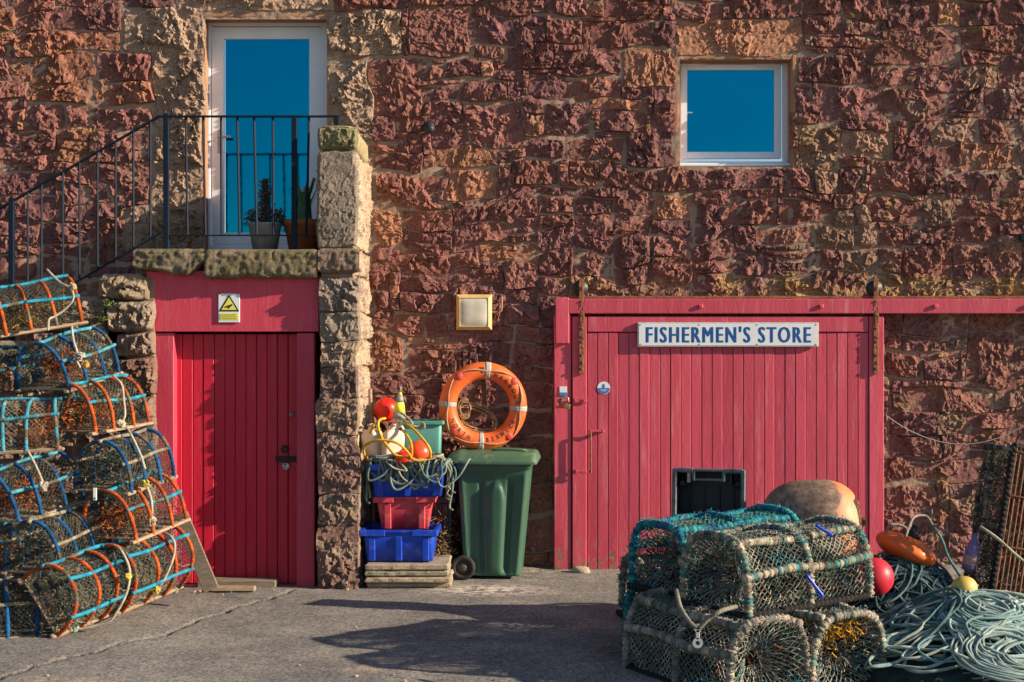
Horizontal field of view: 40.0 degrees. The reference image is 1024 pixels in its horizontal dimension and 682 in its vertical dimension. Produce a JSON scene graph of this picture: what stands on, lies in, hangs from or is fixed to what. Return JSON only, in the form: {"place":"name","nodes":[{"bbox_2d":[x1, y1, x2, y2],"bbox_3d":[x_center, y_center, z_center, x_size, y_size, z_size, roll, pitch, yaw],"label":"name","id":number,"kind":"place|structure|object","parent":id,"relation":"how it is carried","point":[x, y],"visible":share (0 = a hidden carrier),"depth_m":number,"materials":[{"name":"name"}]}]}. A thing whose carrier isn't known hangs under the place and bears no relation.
{"place":"outdoors","nodes":[
{"label":"outdoors","id":0,"kind":"place"},
{"bbox_2d":[0,565,1023,681],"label":"ground","id":1,"kind":"structure","parent":0,"point":[508,625],"depth_m":9.18,"materials":[{"name":"concrete"}]},
{"bbox_2d":[0,577,44,637],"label":"lobster creel","id":2,"kind":"object","parent":1,"relation":"on","point":[5,600],"visible":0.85,"depth_m":9.27,"materials":[{"name":"fabric"}]},
{"bbox_2d":[0,522,29,578],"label":"lobster creel","id":3,"kind":"object","parent":2,"relation":"on","point":[8,528],"visible":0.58,"depth_m":9.61,"materials":[{"name":"fabric"}]},
{"bbox_2d":[0,460,54,516],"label":"lobster creel","id":4,"kind":"object","parent":3,"relation":"on","point":[1,465],"visible":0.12,"depth_m":10.45,"materials":[{"name":"fabric"}]},
{"bbox_2d":[0,605,35,631],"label":"mooring rope","id":5,"kind":"object","parent":2,"relation":"on","point":[16,630],"visible":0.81,"depth_m":9.30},
{"bbox_2d":[0,561,75,612],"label":"lobster creel","id":6,"kind":"object","parent":1,"relation":"on","point":[11,597],"visible":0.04,"depth_m":10.17,"materials":[{"name":"fabric"}]},
{"bbox_2d":[17,543,133,638],"bbox_3d":[-2.866,1.630,9.434,0.436,0.541,0.674,-40,-11,24],"label":"lobster creel","id":7,"kind":"object","parent":1,"relation":"on","point":[75,601],"visible":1,"depth_m":9.30,"materials":[{"name":"fabric"}]},
{"bbox_2d":[33,600,47,632],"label":"mooring rope","id":8,"kind":"object","parent":7,"relation":"hanging from","point":[43,624],"visible":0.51,"depth_m":9.33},
{"bbox_2d":[37,577,72,634],"bbox_3d":[-3.019,1.751,9.300,0.235,0.381,0.024,0,0,0],"label":"base board","id":9,"kind":"object","parent":7,"relation":"on","point":[70,630],"visible":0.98,"depth_m":9.29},
{"bbox_2d":[0,502,112,579],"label":"lobster creel","id":10,"kind":"object","parent":7,"relation":"on","point":[42,527],"visible":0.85,"depth_m":9.54,"materials":[{"name":"fabric"}]},
{"bbox_2d":[0,451,86,526],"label":"lobster creel","id":11,"kind":"object","parent":10,"relation":"on","point":[16,506],"visible":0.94,"depth_m":9.78,"materials":[{"name":"fabric"}]},
{"bbox_2d":[27,450,43,481],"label":"mooring rope","id":12,"kind":"object","parent":11,"relation":"attached to","point":[35,464],"visible":1,"depth_m":9.64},
{"bbox_2d":[0,395,76,456],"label":"lobster creel","id":13,"kind":"object","parent":11,"relation":"on","point":[41,445],"visible":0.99,"depth_m":9.92,"materials":[{"name":"plastic"}]},
{"bbox_2d":[0,345,40,397],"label":"lobster creel","id":14,"kind":"object","parent":13,"relation":"on","point":[3,376],"visible":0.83,"depth_m":10.43,"materials":[{"name":"fabric"}]},
{"bbox_2d":[38,481,47,491],"bbox_3d":[-3.182,0.987,9.552,0.065,0.076,0.076,0,0,-27],"label":"rope knot","id":15,"kind":"object","parent":11,"relation":"attached to","point":[42,486],"visible":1,"depth_m":9.53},
{"bbox_2d":[71,621,78,632],"bbox_3d":[-2.905,1.894,9.344,0.065,0.081,0.066,0,0,0],"label":"rope knot","id":16,"kind":"object","parent":7,"relation":"attached to","point":[74,629],"visible":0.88,"depth_m":9.33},
{"bbox_2d":[78,545,130,629],"bbox_3d":[-2.729,1.656,9.390,0.270,0.537,0.342,0,0,44],"label":"mooring rope","id":17,"kind":"object","parent":7,"relation":"hanging from","point":[124,597],"visible":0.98,"depth_m":9.36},
{"bbox_2d":[124,573,131,580],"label":"rope knot","id":18,"kind":"object","parent":17,"relation":"attached to","point":[127,576],"visible":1,"depth_m":9.38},
{"bbox_2d":[86,524,195,615],"bbox_3d":[-2.575,1.552,9.876,0.436,0.541,0.674,-46,-15,27],"label":"lobster creel","id":19,"kind":"object","parent":1,"relation":"on","point":[158,567],"visible":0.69,"depth_m":9.83,"materials":[{"name":"fabric"}]},
{"bbox_2d":[80,469,190,544],"bbox_3d":[-2.661,1.168,9.927,0.550,0.408,0.735,0,8,24],"label":"lobster creel","id":20,"kind":"object","parent":19,"relation":"on","point":[134,520],"visible":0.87,"depth_m":9.85,"materials":[{"name":"fabric"}]},
{"bbox_2d":[93,488,96,499],"bbox_3d":[-2.844,1.044,9.598,0.026,0.085,0.009,0,0,0],"label":"trap tag","id":21,"kind":"object","parent":20,"relation":"hanging from","point":[94,493],"visible":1,"depth_m":9.60,"materials":[{"name":"white plastic"}]},
{"bbox_2d":[71,427,177,495],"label":"lobster creel","id":22,"kind":"object","parent":20,"relation":"on","point":[107,480],"visible":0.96,"depth_m":9.96,"materials":[{"name":"fabric"}]},
{"bbox_2d":[45,373,153,435],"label":"lobster creel","id":23,"kind":"object","parent":22,"relation":"on","point":[100,424],"visible":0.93,"depth_m":10.17,"materials":[{"name":"fabric"}]},
{"bbox_2d":[15,326,123,393],"bbox_3d":[-3.265,0.134,10.324,0.541,0.419,0.655,0,11,22],"label":"lobster creel","id":24,"kind":"object","parent":23,"relation":"on","point":[62,374],"visible":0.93,"depth_m":10.22,"materials":[{"name":"fabric"}]},
{"bbox_2d":[0,274,94,337],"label":"lobster creel","id":25,"kind":"object","parent":24,"relation":"on","point":[12,301],"visible":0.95,"depth_m":10.45,"materials":[{"name":"plastic"}]},
{"bbox_2d":[46,268,74,329],"bbox_3d":[-3.330,-0.305,10.217,0.300,0.457,0.148,0,0,32],"label":"mooring rope","id":26,"kind":"object","parent":25,"relation":"attached to","point":[67,306],"visible":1,"depth_m":10.19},
{"bbox_2d":[68,282,76,290],"bbox_3d":[-3.170,-0.392,10.152,0.066,0.064,0.064,0,0,0],"label":"rope knot","id":27,"kind":"object","parent":26,"relation":"attached to","point":[72,287],"visible":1,"depth_m":10.13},
{"bbox_2d":[70,325,80,367],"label":"mooring rope","id":28,"kind":"object","parent":24,"relation":"attached to","point":[74,343],"visible":0.95,"depth_m":10.13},
{"bbox_2d":[74,352,85,361],"bbox_3d":[-3.070,0.111,10.001,0.074,0.071,0.077,0,0,0],"label":"rope knot","id":29,"kind":"object","parent":24,"relation":"attached to","point":[79,356],"visible":1,"depth_m":9.98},
{"bbox_2d":[80,360,88,368],"bbox_3d":[-3.026,0.165,9.982,0.058,0.063,0.060,0,0,0],"label":"rope knot","id":30,"kind":"object","parent":24,"relation":"attached to","point":[84,364],"visible":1,"depth_m":9.96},
{"bbox_2d":[112,375,145,468],"bbox_3d":[-2.729,0.572,9.985,0.360,0.661,0.055,0,0,36],"label":"mooring rope","id":31,"kind":"object","parent":22,"relation":"attached to","point":[124,417],"visible":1,"depth_m":9.99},
{"bbox_2d":[115,419,125,428],"bbox_3d":[-2.765,0.587,9.954,0.074,0.069,0.075,0,0,0],"label":"rope knot","id":32,"kind":"object","parent":31,"relation":"attached to","point":[120,423],"visible":1,"depth_m":9.93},
{"bbox_2d":[141,480,148,487],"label":"rope knot","id":33,"kind":"object","parent":20,"relation":"attached to","point":[144,483],"visible":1,"depth_m":9.80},
{"bbox_2d":[146,487,152,524],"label":"mooring rope","id":34,"kind":"object","parent":20,"relation":"attached to","point":[150,496],"visible":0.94,"depth_m":9.84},
{"bbox_2d":[146,516,156,526],"bbox_3d":[-2.516,1.257,9.821,0.071,0.081,0.065,0,0,-22],"label":"rope knot","id":35,"kind":"object","parent":20,"relation":"attached to","point":[153,522],"visible":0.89,"depth_m":9.80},
{"bbox_2d":[150,586,160,593],"bbox_3d":[-2.473,1.722,9.780,0.070,0.070,0.077,0,0,0],"label":"rope knot","id":36,"kind":"object","parent":19,"relation":"attached to","point":[156,590],"visible":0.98,"depth_m":9.75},
{"bbox_2d":[158,532,175,586],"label":"mooring rope","id":37,"kind":"object","parent":19,"relation":"hanging from","point":[173,555],"visible":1,"depth_m":9.80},
{"bbox_2d":[0,126,373,588],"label":"stone staircase","id":38,"kind":"structure","parent":1,"relation":"on","point":[341,263],"depth_m":11.03,"materials":[{"name":"stone"}]},
{"bbox_2d":[97,311,110,323],"bbox_3d":[-3.180,-0.184,10.981,0.118,0.107,0.052,0,0,0],"label":"wall plant","id":39,"kind":"object","parent":38,"relation":"attached to","point":[103,317],"depth_m":10.98,"materials":[{"name":"green plant"}]},
{"bbox_2d":[100,299,115,310],"bbox_3d":[-3.144,-0.282,10.980,0.134,0.092,0.056,0,0,-19],"label":"wall plant","id":40,"kind":"object","parent":38,"relation":"attached to","point":[110,306],"depth_m":10.98,"materials":[{"name":"green plant"}]},
{"bbox_2d":[0,113,339,340],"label":"iron railing","id":41,"kind":"object","parent":38,"relation":"on","point":[10,203],"visible":0.94,"depth_m":11.11,"materials":[{"name":"black metal"}]},
{"bbox_2d":[146,269,318,587],"bbox_3d":[-2.206,0.693,11.181,1.359,2.521,0.238,0,0,0],"label":"crimson door","id":42,"kind":"structure","parent":38,"relation":"attached to","point":[235,417],"depth_m":11.23,"materials":[{"name":"red paint"}]},
{"bbox_2d":[218,293,239,321],"bbox_3d":[-2.228,-0.263,11.092,0.168,0.232,0.014,0,0,0],"label":"warning sign","id":43,"kind":"object","parent":42,"relation":"attached to","point":[228,307],"visible":1,"depth_m":11.09,"materials":[{"name":"plastic"}]},
{"bbox_2d":[241,177,285,248],"bbox_3d":[-1.986,-1.022,11.297,0.375,0.587,0.306,0,0,0],"label":"zinc planter","id":44,"kind":"object","parent":38,"relation":"on","point":[264,228],"visible":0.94,"depth_m":11.24,"materials":[{"name":"metal"}]},
{"bbox_2d":[282,178,318,249],"bbox_3d":[-1.682,-1.032,11.380,0.356,0.606,0.356,0,0,0],"label":"terracotta planter","id":45,"kind":"object","parent":38,"relation":"on","point":[306,242],"visible":0.69,"depth_m":11.29,"materials":[{"name":"brown ceramic"}]},
{"bbox_2d":[368,389,375,522],"bbox_3d":[-1.144,1.075,11.550,0.032,1.368,0.135,0,0,16],"label":"wooden pole","id":46,"kind":"object","parent":38,"relation":"attached to","point":[370,422],"visible":0.47,"depth_m":11.51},
{"bbox_2d":[177,511,217,592],"bbox_3d":[-2.338,1.554,10.400,0.089,0.564,0.486,0,0,-45],"label":"leaning board","id":47,"kind":"object","parent":1,"relation":"on","point":[205,574],"visible":0.68,"depth_m":10.35,"materials":[{"name":"wood"}]},
{"bbox_2d":[211,585,255,590],"bbox_3d":[-2.157,1.915,10.900,0.343,0.038,0.095,0,0,-2],"label":"ground board","id":48,"kind":"object","parent":1,"relation":"on","point":[236,588],"visible":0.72,"depth_m":10.86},
{"bbox_2d":[366,577,452,587],"bbox_3d":[-0.813,1.918,11.300,0.677,0.045,0.532,0,0,-1],"label":"paving slab","id":49,"kind":"object","parent":1,"relation":"on","point":[409,585],"depth_m":11.04,"materials":[{"name":"stone"}]},
{"bbox_2d":[364,569,453,582],"bbox_3d":[-0.811,1.870,11.251,0.690,0.046,0.531,0,0,2],"label":"paving slab","id":50,"kind":"object","parent":49,"relation":"on","point":[413,579],"depth_m":11.00,"materials":[{"name":"stone"}]},
{"bbox_2d":[364,563,450,576],"bbox_3d":[-0.827,1.822,11.270,0.676,0.046,0.531,0,0,0],"label":"paving slab","id":51,"kind":"object","parent":50,"relation":"on","point":[396,573],"depth_m":11.02,"materials":[{"name":"stone"}]},
{"bbox_2d":[365,554,451,570],"bbox_3d":[-0.820,1.770,11.270,0.663,0.054,0.531,0,0,0],"label":"paving slab","id":52,"kind":"object","parent":51,"relation":"on","point":[439,563],"depth_m":11.02,"materials":[{"name":"concrete"}]},
{"bbox_2d":[360,523,440,560],"bbox_3d":[-0.889,1.611,11.280,0.617,0.250,0.452,0,0,1],"label":"blue crate","id":53,"kind":"object","parent":52,"relation":"on","point":[380,543],"visible":0.91,"depth_m":11.09,"materials":[{"name":"plastic"}]},
{"bbox_2d":[373,496,437,528],"bbox_3d":[-0.854,1.363,11.320,0.502,0.265,0.392,0,0,-1],"label":"red tub","id":54,"kind":"object","parent":53,"relation":"on","point":[405,512],"visible":0.73,"depth_m":11.16,"materials":[{"name":"plastic"}]},
{"bbox_2d":[367,463,444,496],"bbox_3d":[-0.830,1.099,11.300,0.632,0.260,0.452,0,0,-2],"label":"blue crate","id":55,"kind":"object","parent":54,"relation":"on","point":[383,489],"visible":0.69,"depth_m":11.11,"materials":[{"name":"plastic"}]},
{"bbox_2d":[394,450,412,465],"bbox_3d":[-0.855,0.943,11.120,0.150,0.165,0.149,0,0,0],"label":"round buoy","id":56,"kind":"object","parent":55,"relation":"in","point":[402,453],"visible":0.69,"depth_m":11.06,"materials":[{"name":"plastic"}]},
{"bbox_2d":[362,452,470,510],"bbox_3d":[-0.758,1.112,11.258,0.864,0.451,0.514,0,0,0],"label":"rope heap","id":57,"kind":"object","parent":55,"relation":"on","point":[434,462],"visible":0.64,"depth_m":11.06,"materials":[{"name":"fabric"}]},
{"bbox_2d":[361,423,382,461],"bbox_3d":[-1.113,0.810,11.291,0.153,0.300,0.140,-11,-6,30],"label":"plastic canister","id":58,"kind":"object","parent":57,"relation":"on","point":[374,448],"visible":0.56,"depth_m":11.23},
{"bbox_2d":[381,424,404,461],"bbox_3d":[-0.944,0.814,11.215,0.173,0.312,0.140,4,-5,-20],"label":"plastic canister","id":59,"kind":"object","parent":57,"relation":"on","point":[393,432],"visible":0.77,"depth_m":11.16,"materials":[{"name":"plastic"}]},
{"bbox_2d":[362,417,431,462],"bbox_3d":[-0.914,0.785,11.073,0.530,0.361,0.331,0,0,-14],"label":"rope","id":60,"kind":"object","parent":57,"relation":"on","point":[384,441],"visible":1,"depth_m":11.00,"materials":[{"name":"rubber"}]},
{"bbox_2d":[407,440,428,461],"bbox_3d":[-0.743,0.900,11.200,0.199,0.220,0.201,0,0,0],"label":"round buoy","id":61,"kind":"object","parent":57,"relation":"on","point":[420,449],"visible":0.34,"depth_m":11.12,"materials":[{"name":"orange plastic"}]},
{"bbox_2d":[430,492,456,563],"bbox_3d":[-0.703,1.607,11.700,0.482,0.661,0.372,0,0,0],"label":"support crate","id":62,"kind":"object","parent":1,"relation":"on","point":[443,503],"visible":0.23,"depth_m":11.54,"materials":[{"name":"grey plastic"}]},
{"bbox_2d":[398,419,444,496],"bbox_3d":[-0.737,0.959,11.580,0.372,0.620,0.328,0,0,0],"label":"teal tub","id":63,"kind":"object","parent":62,"relation":"on","point":[431,433],"visible":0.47,"depth_m":11.44,"materials":[{"name":"plastic"}]},
{"bbox_2d":[374,397,394,420],"bbox_3d":[-1.026,0.557,11.500,0.199,0.197,0.195,0,0,0],"label":"round buoy","id":64,"kind":"object","parent":63,"relation":"on","point":[384,407],"visible":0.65,"depth_m":11.43,"materials":[{"name":"plastic"}]},
{"bbox_2d":[392,386,405,418],"bbox_3d":[-0.905,0.494,11.350,0.110,0.260,0.110,3,0,0],"label":"marker float","id":65,"kind":"object","parent":63,"relation":"on","point":[399,407],"visible":0.98,"depth_m":11.32,"materials":[{"name":"yellow plastic"}]},
{"bbox_2d":[399,412,425,430],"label":"frayed rope","id":66,"kind":"object","parent":65,"relation":"attached to","point":[411,423],"visible":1,"depth_m":11.19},
{"bbox_2d":[430,502,459,578],"bbox_3d":[-0.584,1.738,11.546,0.351,1.076,0.455,0,0,-37],"label":"dry weed heap","id":67,"kind":"object","parent":1,"relation":"on","point":[444,546],"visible":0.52,"depth_m":11.48,"materials":[{"name":"plant"}]},
{"bbox_2d":[447,447,540,579],"bbox_3d":[-0.144,1.407,11.671,0.744,1.065,0.630,0,0,4],"label":"wheelie bin","id":68,"kind":"object","parent":1,"relation":"on","point":[494,485],"visible":0.98,"depth_m":11.43,"materials":[{"name":"green plastic"}]},
{"bbox_2d":[0,0,1023,567],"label":"stone building","id":69,"kind":"structure","parent":1,"relation":"on","point":[536,172],"depth_m":12.00,"materials":[{"name":"red stone"}]},
{"bbox_2d":[208,22,326,248],"bbox_3d":[-2.137,-1.786,12.229,1.090,2.032,0.133,0,0,0],"label":"glazed door","id":70,"kind":"structure","parent":69,"relation":"in","point":[272,68],"depth_m":12.25,"materials":[{"name":"white plastic"}]},
{"bbox_2d":[423,121,434,133],"bbox_3d":[-0.707,-1.813,11.943,0.108,0.111,0.081,0,0,0],"label":"wall camera","id":71,"kind":"object","parent":69,"relation":"attached to","point":[428,127],"depth_m":11.92,"materials":[{"name":"black plastic"}]},
{"bbox_2d":[456,294,491,329],"bbox_3d":[-0.321,-0.244,11.948,0.303,0.303,0.093,0,0,0],"label":"bulkhead light","id":72,"kind":"object","parent":69,"relation":"attached to","point":[473,311],"visible":1,"depth_m":11.91,"materials":[{"name":"plastic"}]},
{"bbox_2d":[463,367,504,425],"bbox_3d":[-0.265,0.489,11.781,0.432,0.554,0.446,0,0,-36],"label":"buoy bracket","id":73,"kind":"object","parent":69,"relation":"attached to","point":[475,415],"visible":0.65,"depth_m":11.71,"materials":[{"name":"brown metal"}]},
{"bbox_2d":[439,362,526,449],"bbox_3d":[-0.237,0.537,11.616,0.735,0.735,0.156,0,3,-8],"label":"lifebuoy","id":74,"kind":"object","parent":73,"relation":"hanging from","point":[459,431],"visible":1,"depth_m":11.56,"materials":[{"name":"plastic"}]},
{"bbox_2d":[457,397,497,432],"bbox_3d":[-0.301,0.621,11.666,0.369,0.312,0.060,0,0,0],"label":"rope coil","id":75,"kind":"object","parent":74,"relation":"hanging from","point":[468,408],"visible":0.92,"depth_m":11.66,"materials":[{"name":"fabric"}]},
{"bbox_2d":[492,296,502,312],"bbox_3d":[-0.126,-0.310,11.960,0.094,0.144,0.014,0,0,0],"label":"wall conduit","id":76,"kind":"object","parent":69,"relation":"attached to","point":[501,305],"depth_m":11.96,"materials":[{"name":"orange metal"}]},
{"bbox_2d":[680,63,789,166],"bbox_3d":[1.919,-1.980,12.188,0.970,0.958,0.175,0,0,0],"label":"window","id":77,"kind":"structure","parent":69,"relation":"in","point":[728,110],"depth_m":12.22,"materials":[{"name":"glass"}]},
{"bbox_2d":[569,296,1023,313],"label":"track rail","id":78,"kind":"object","parent":69,"relation":"attached to","point":[799,304],"visible":0.99,"depth_m":11.84,"materials":[{"name":"red paint"}]},
{"bbox_2d":[558,279,883,568],"bbox_3d":[1.758,0.706,11.866,2.750,2.455,0.118,0,0,0],"label":"sliding door","id":79,"kind":"structure","parent":78,"relation":"hanging from","point":[646,421],"depth_m":11.87,"materials":[{"name":"red paint"}]},
{"bbox_2d":[637,322,818,346],"bbox_3d":[1.816,-0.054,11.843,1.522,0.206,0.036,0,0,0],"label":"painted sign","id":80,"kind":"object","parent":79,"relation":"attached to","point":[727,334],"visible":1,"depth_m":11.83,"materials":[{"name":"metal"}]},
{"bbox_2d":[887,416,1023,444],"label":"washing line","id":81,"kind":"object","parent":69,"relation":"attached to","point":[954,443],"visible":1,"depth_m":11.91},
{"bbox_2d":[46,569,1019,681],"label":"grit","id":82,"kind":"object","parent":1,"relation":"on","point":[346,589],"visible":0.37,"depth_m":9.69,"materials":[{"name":"gravel"}]},
{"bbox_2d":[554,298,570,569],"bbox_3d":[0.427,0.793,11.909,0.144,2.314,0.141,0,0,0],"label":"post","id":83,"kind":"object","parent":1,"relation":"on","point":[562,445],"depth_m":11.87,"materials":[{"name":"red paint"}]},
{"bbox_2d":[560,386,566,395],"bbox_3d":[0.432,0.422,11.865,0.062,0.078,0.005,0,0,0],"label":"notice","id":84,"kind":"object","parent":83,"relation":"attached to","point":[563,390],"visible":1,"depth_m":11.87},
{"bbox_2d":[571,566,589,573],"bbox_3d":[0.572,1.923,11.779,0.161,0.085,0.090,0,0,0],"label":"stone lump","id":85,"kind":"object","parent":1,"relation":"on","point":[580,569],"visible":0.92,"depth_m":11.75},
{"bbox_2d":[615,552,769,626],"bbox_3d":[1.297,1.722,9.803,1.057,0.541,0.636,0,0,-12],"label":"lobster creel","id":86,"kind":"object","parent":1,"relation":"on","point":[622,576],"visible":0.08,"depth_m":9.90,"materials":[{"name":"fabric"}]},
{"bbox_2d":[671,467,746,558],"bbox_3d":[1.377,1.199,9.778,0.503,0.626,0.281,0,-6,14],"label":"fish box","id":87,"kind":"object","parent":86,"relation":"on","point":[696,490],"visible":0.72,"depth_m":9.89,"materials":[{"name":"black plastic"}]},
{"bbox_2d":[620,576,793,659],"bbox_3d":[1.284,1.744,9.005,1.069,0.536,0.634,0,0,-30],"label":"lobster creel","id":88,"kind":"object","parent":1,"relation":"on","point":[630,595],"visible":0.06,"depth_m":8.92,"materials":[{"name":"fabric"}]},
{"bbox_2d":[626,502,802,598],"bbox_3d":[1.300,1.324,8.873,1.069,0.536,0.634,-1,1,-35],"label":"lobster creel","id":89,"kind":"object","parent":88,"relation":"on","point":[680,527],"visible":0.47,"depth_m":8.75,"materials":[{"name":"fabric"}]},
{"bbox_2d":[621,586,814,681],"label":"lobster creel","id":90,"kind":"object","parent":1,"relation":"on","point":[726,655],"visible":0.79,"depth_m":7.88,"materials":[{"name":"fabric"}]},
{"bbox_2d":[674,589,697,628],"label":"mooring rope","id":91,"kind":"object","parent":90,"relation":"attached to","point":[683,612],"visible":1,"depth_m":7.57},
{"bbox_2d":[697,604,737,629],"bbox_3d":[1.110,1.482,7.525,0.252,0.123,0.076,0,0,-25],"label":"mooring rope","id":92,"kind":"object","parent":90,"relation":"attached to","point":[713,615],"visible":1,"depth_m":7.49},
{"bbox_2d":[692,624,702,647],"bbox_3d":[0.995,1.581,7.546,0.056,0.130,0.008,0,0,0],"label":"trap tag","id":93,"kind":"object","parent":92,"relation":"hanging from","point":[698,638],"visible":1,"depth_m":7.54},
{"bbox_2d":[706,582,889,681],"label":"lobster creel","id":94,"kind":"object","parent":1,"relation":"on","point":[828,629],"visible":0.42,"depth_m":7.97,"materials":[{"name":"fabric"}]},
{"bbox_2d":[677,514,874,618],"bbox_3d":[1.568,1.321,8.334,1.095,0.553,0.631,-1,1,-35],"label":"lobster creel","id":95,"kind":"object","parent":94,"relation":"on","point":[740,555],"visible":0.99,"depth_m":8.20,"materials":[{"name":"fabric"}]},
{"bbox_2d":[805,574,823,597],"bbox_3d":[1.702,1.377,7.920,0.108,0.138,0.020,0,0,0],"label":"plastic hook","id":96,"kind":"object","parent":95,"relation":"attached to","point":[817,589],"visible":1,"depth_m":7.91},
{"bbox_2d":[815,524,833,536],"bbox_3d":[1.819,1.102,8.200,0.108,0.078,0.020,0,0,0],"label":"plastic hook","id":97,"kind":"object","parent":95,"relation":"attached to","point":[827,532],"visible":1,"depth_m":8.19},
{"bbox_2d":[855,554,893,595],"bbox_3d":[2.253,1.455,8.750,0.234,0.255,0.235,0,0,0],"label":"round fender","id":98,"kind":"object","parent":95,"relation":"hanging from","point":[883,577],"visible":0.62,"depth_m":8.66,"materials":[{"name":"red plastic"}]},
{"bbox_2d":[752,551,886,597],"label":"lobster creel","id":99,"kind":"object","parent":1,"relation":"on","point":[882,553],"visible":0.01,"depth_m":9.48,"materials":[{"name":"fabric"}]},
{"bbox_2d":[761,479,865,563],"bbox_3d":[2.040,1.250,9.580,0.696,0.619,0.652,0,0,0],"label":"mooring buoy","id":100,"kind":"object","parent":99,"relation":"on","point":[804,499],"visible":0.41,"depth_m":9.37,"materials":[{"name":"plastic"}]},
{"bbox_2d":[827,554,953,612],"bbox_3d":[2.620,1.687,9.380,1.265,0.596,0.966,0,0,0],"label":"rope heap","id":101,"kind":"object","parent":1,"relation":"on","point":[912,580],"visible":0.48,"depth_m":9.20,"materials":[{"name":"fabric"}]},
{"bbox_2d":[876,524,936,564],"bbox_3d":[2.665,1.370,9.502,0.404,0.274,0.546,9,0,0],"label":"flat float","id":102,"kind":"object","parent":101,"relation":"on","point":[911,546],"visible":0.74,"depth_m":9.31,"materials":[{"name":"orange plastic"}]},
{"bbox_2d":[930,524,960,576],"bbox_3d":[2.811,1.350,9.103,0.042,0.282,0.414,0,0,-9],"label":"loose rope","id":103,"kind":"object","parent":102,"relation":"on","point":[945,550],"visible":0.99,"depth_m":9.13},
{"bbox_2d":[885,514,932,537],"bbox_3d":[2.595,1.206,9.190,0.317,0.144,0.088,0,0,-11],"label":"loose rope","id":104,"kind":"object","parent":101,"relation":"on","point":[907,528],"visible":1,"depth_m":9.17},
{"bbox_2d":[920,509,957,545],"bbox_3d":[2.868,1.245,9.418,0.068,0.216,0.285,0,0,-42],"label":"loose rope","id":105,"kind":"object","parent":101,"relation":"on","point":[942,530],"visible":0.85,"depth_m":9.43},
{"bbox_2d":[830,587,1023,681],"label":"rope heap","id":106,"kind":"object","parent":1,"relation":"on","point":[945,634],"visible":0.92,"depth_m":8.01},
{"bbox_2d":[951,576,978,591],"bbox_3d":[2.714,1.479,8.450,0.145,0.135,0.145,0,0,32],"label":"float","id":107,"kind":"object","parent":106,"relation":"on","point":[966,583],"visible":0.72,"depth_m":8.40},
{"bbox_3d":[3.420,1.841,9.400,0.807,0.207,0.610,0,0,0],"label":"concrete block","id":108,"kind":"object","parent":1,"relation":"on","visible":0},
{"bbox_2d":[963,442,1023,592],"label":"lobster creel","id":109,"kind":"object","parent":108,"relation":"on","point":[1004,527],"visible":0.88,"depth_m":9.26,"materials":[{"name":"wood"}]},
{"bbox_2d":[961,533,979,571],"bbox_3d":[3.041,1.393,9.300,0.102,0.250,0.102,12,0,0],"label":"purple bottle","id":110,"kind":"object","parent":109,"relation":"on","point":[970,559],"visible":1,"depth_m":9.27,"materials":[{"name":"purple plastic"}]},
{"bbox_2d":[979,526,1023,562],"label":"loose rope","id":111,"kind":"object","parent":109,"relation":"attached to","point":[1003,544],"visible":1,"depth_m":8.87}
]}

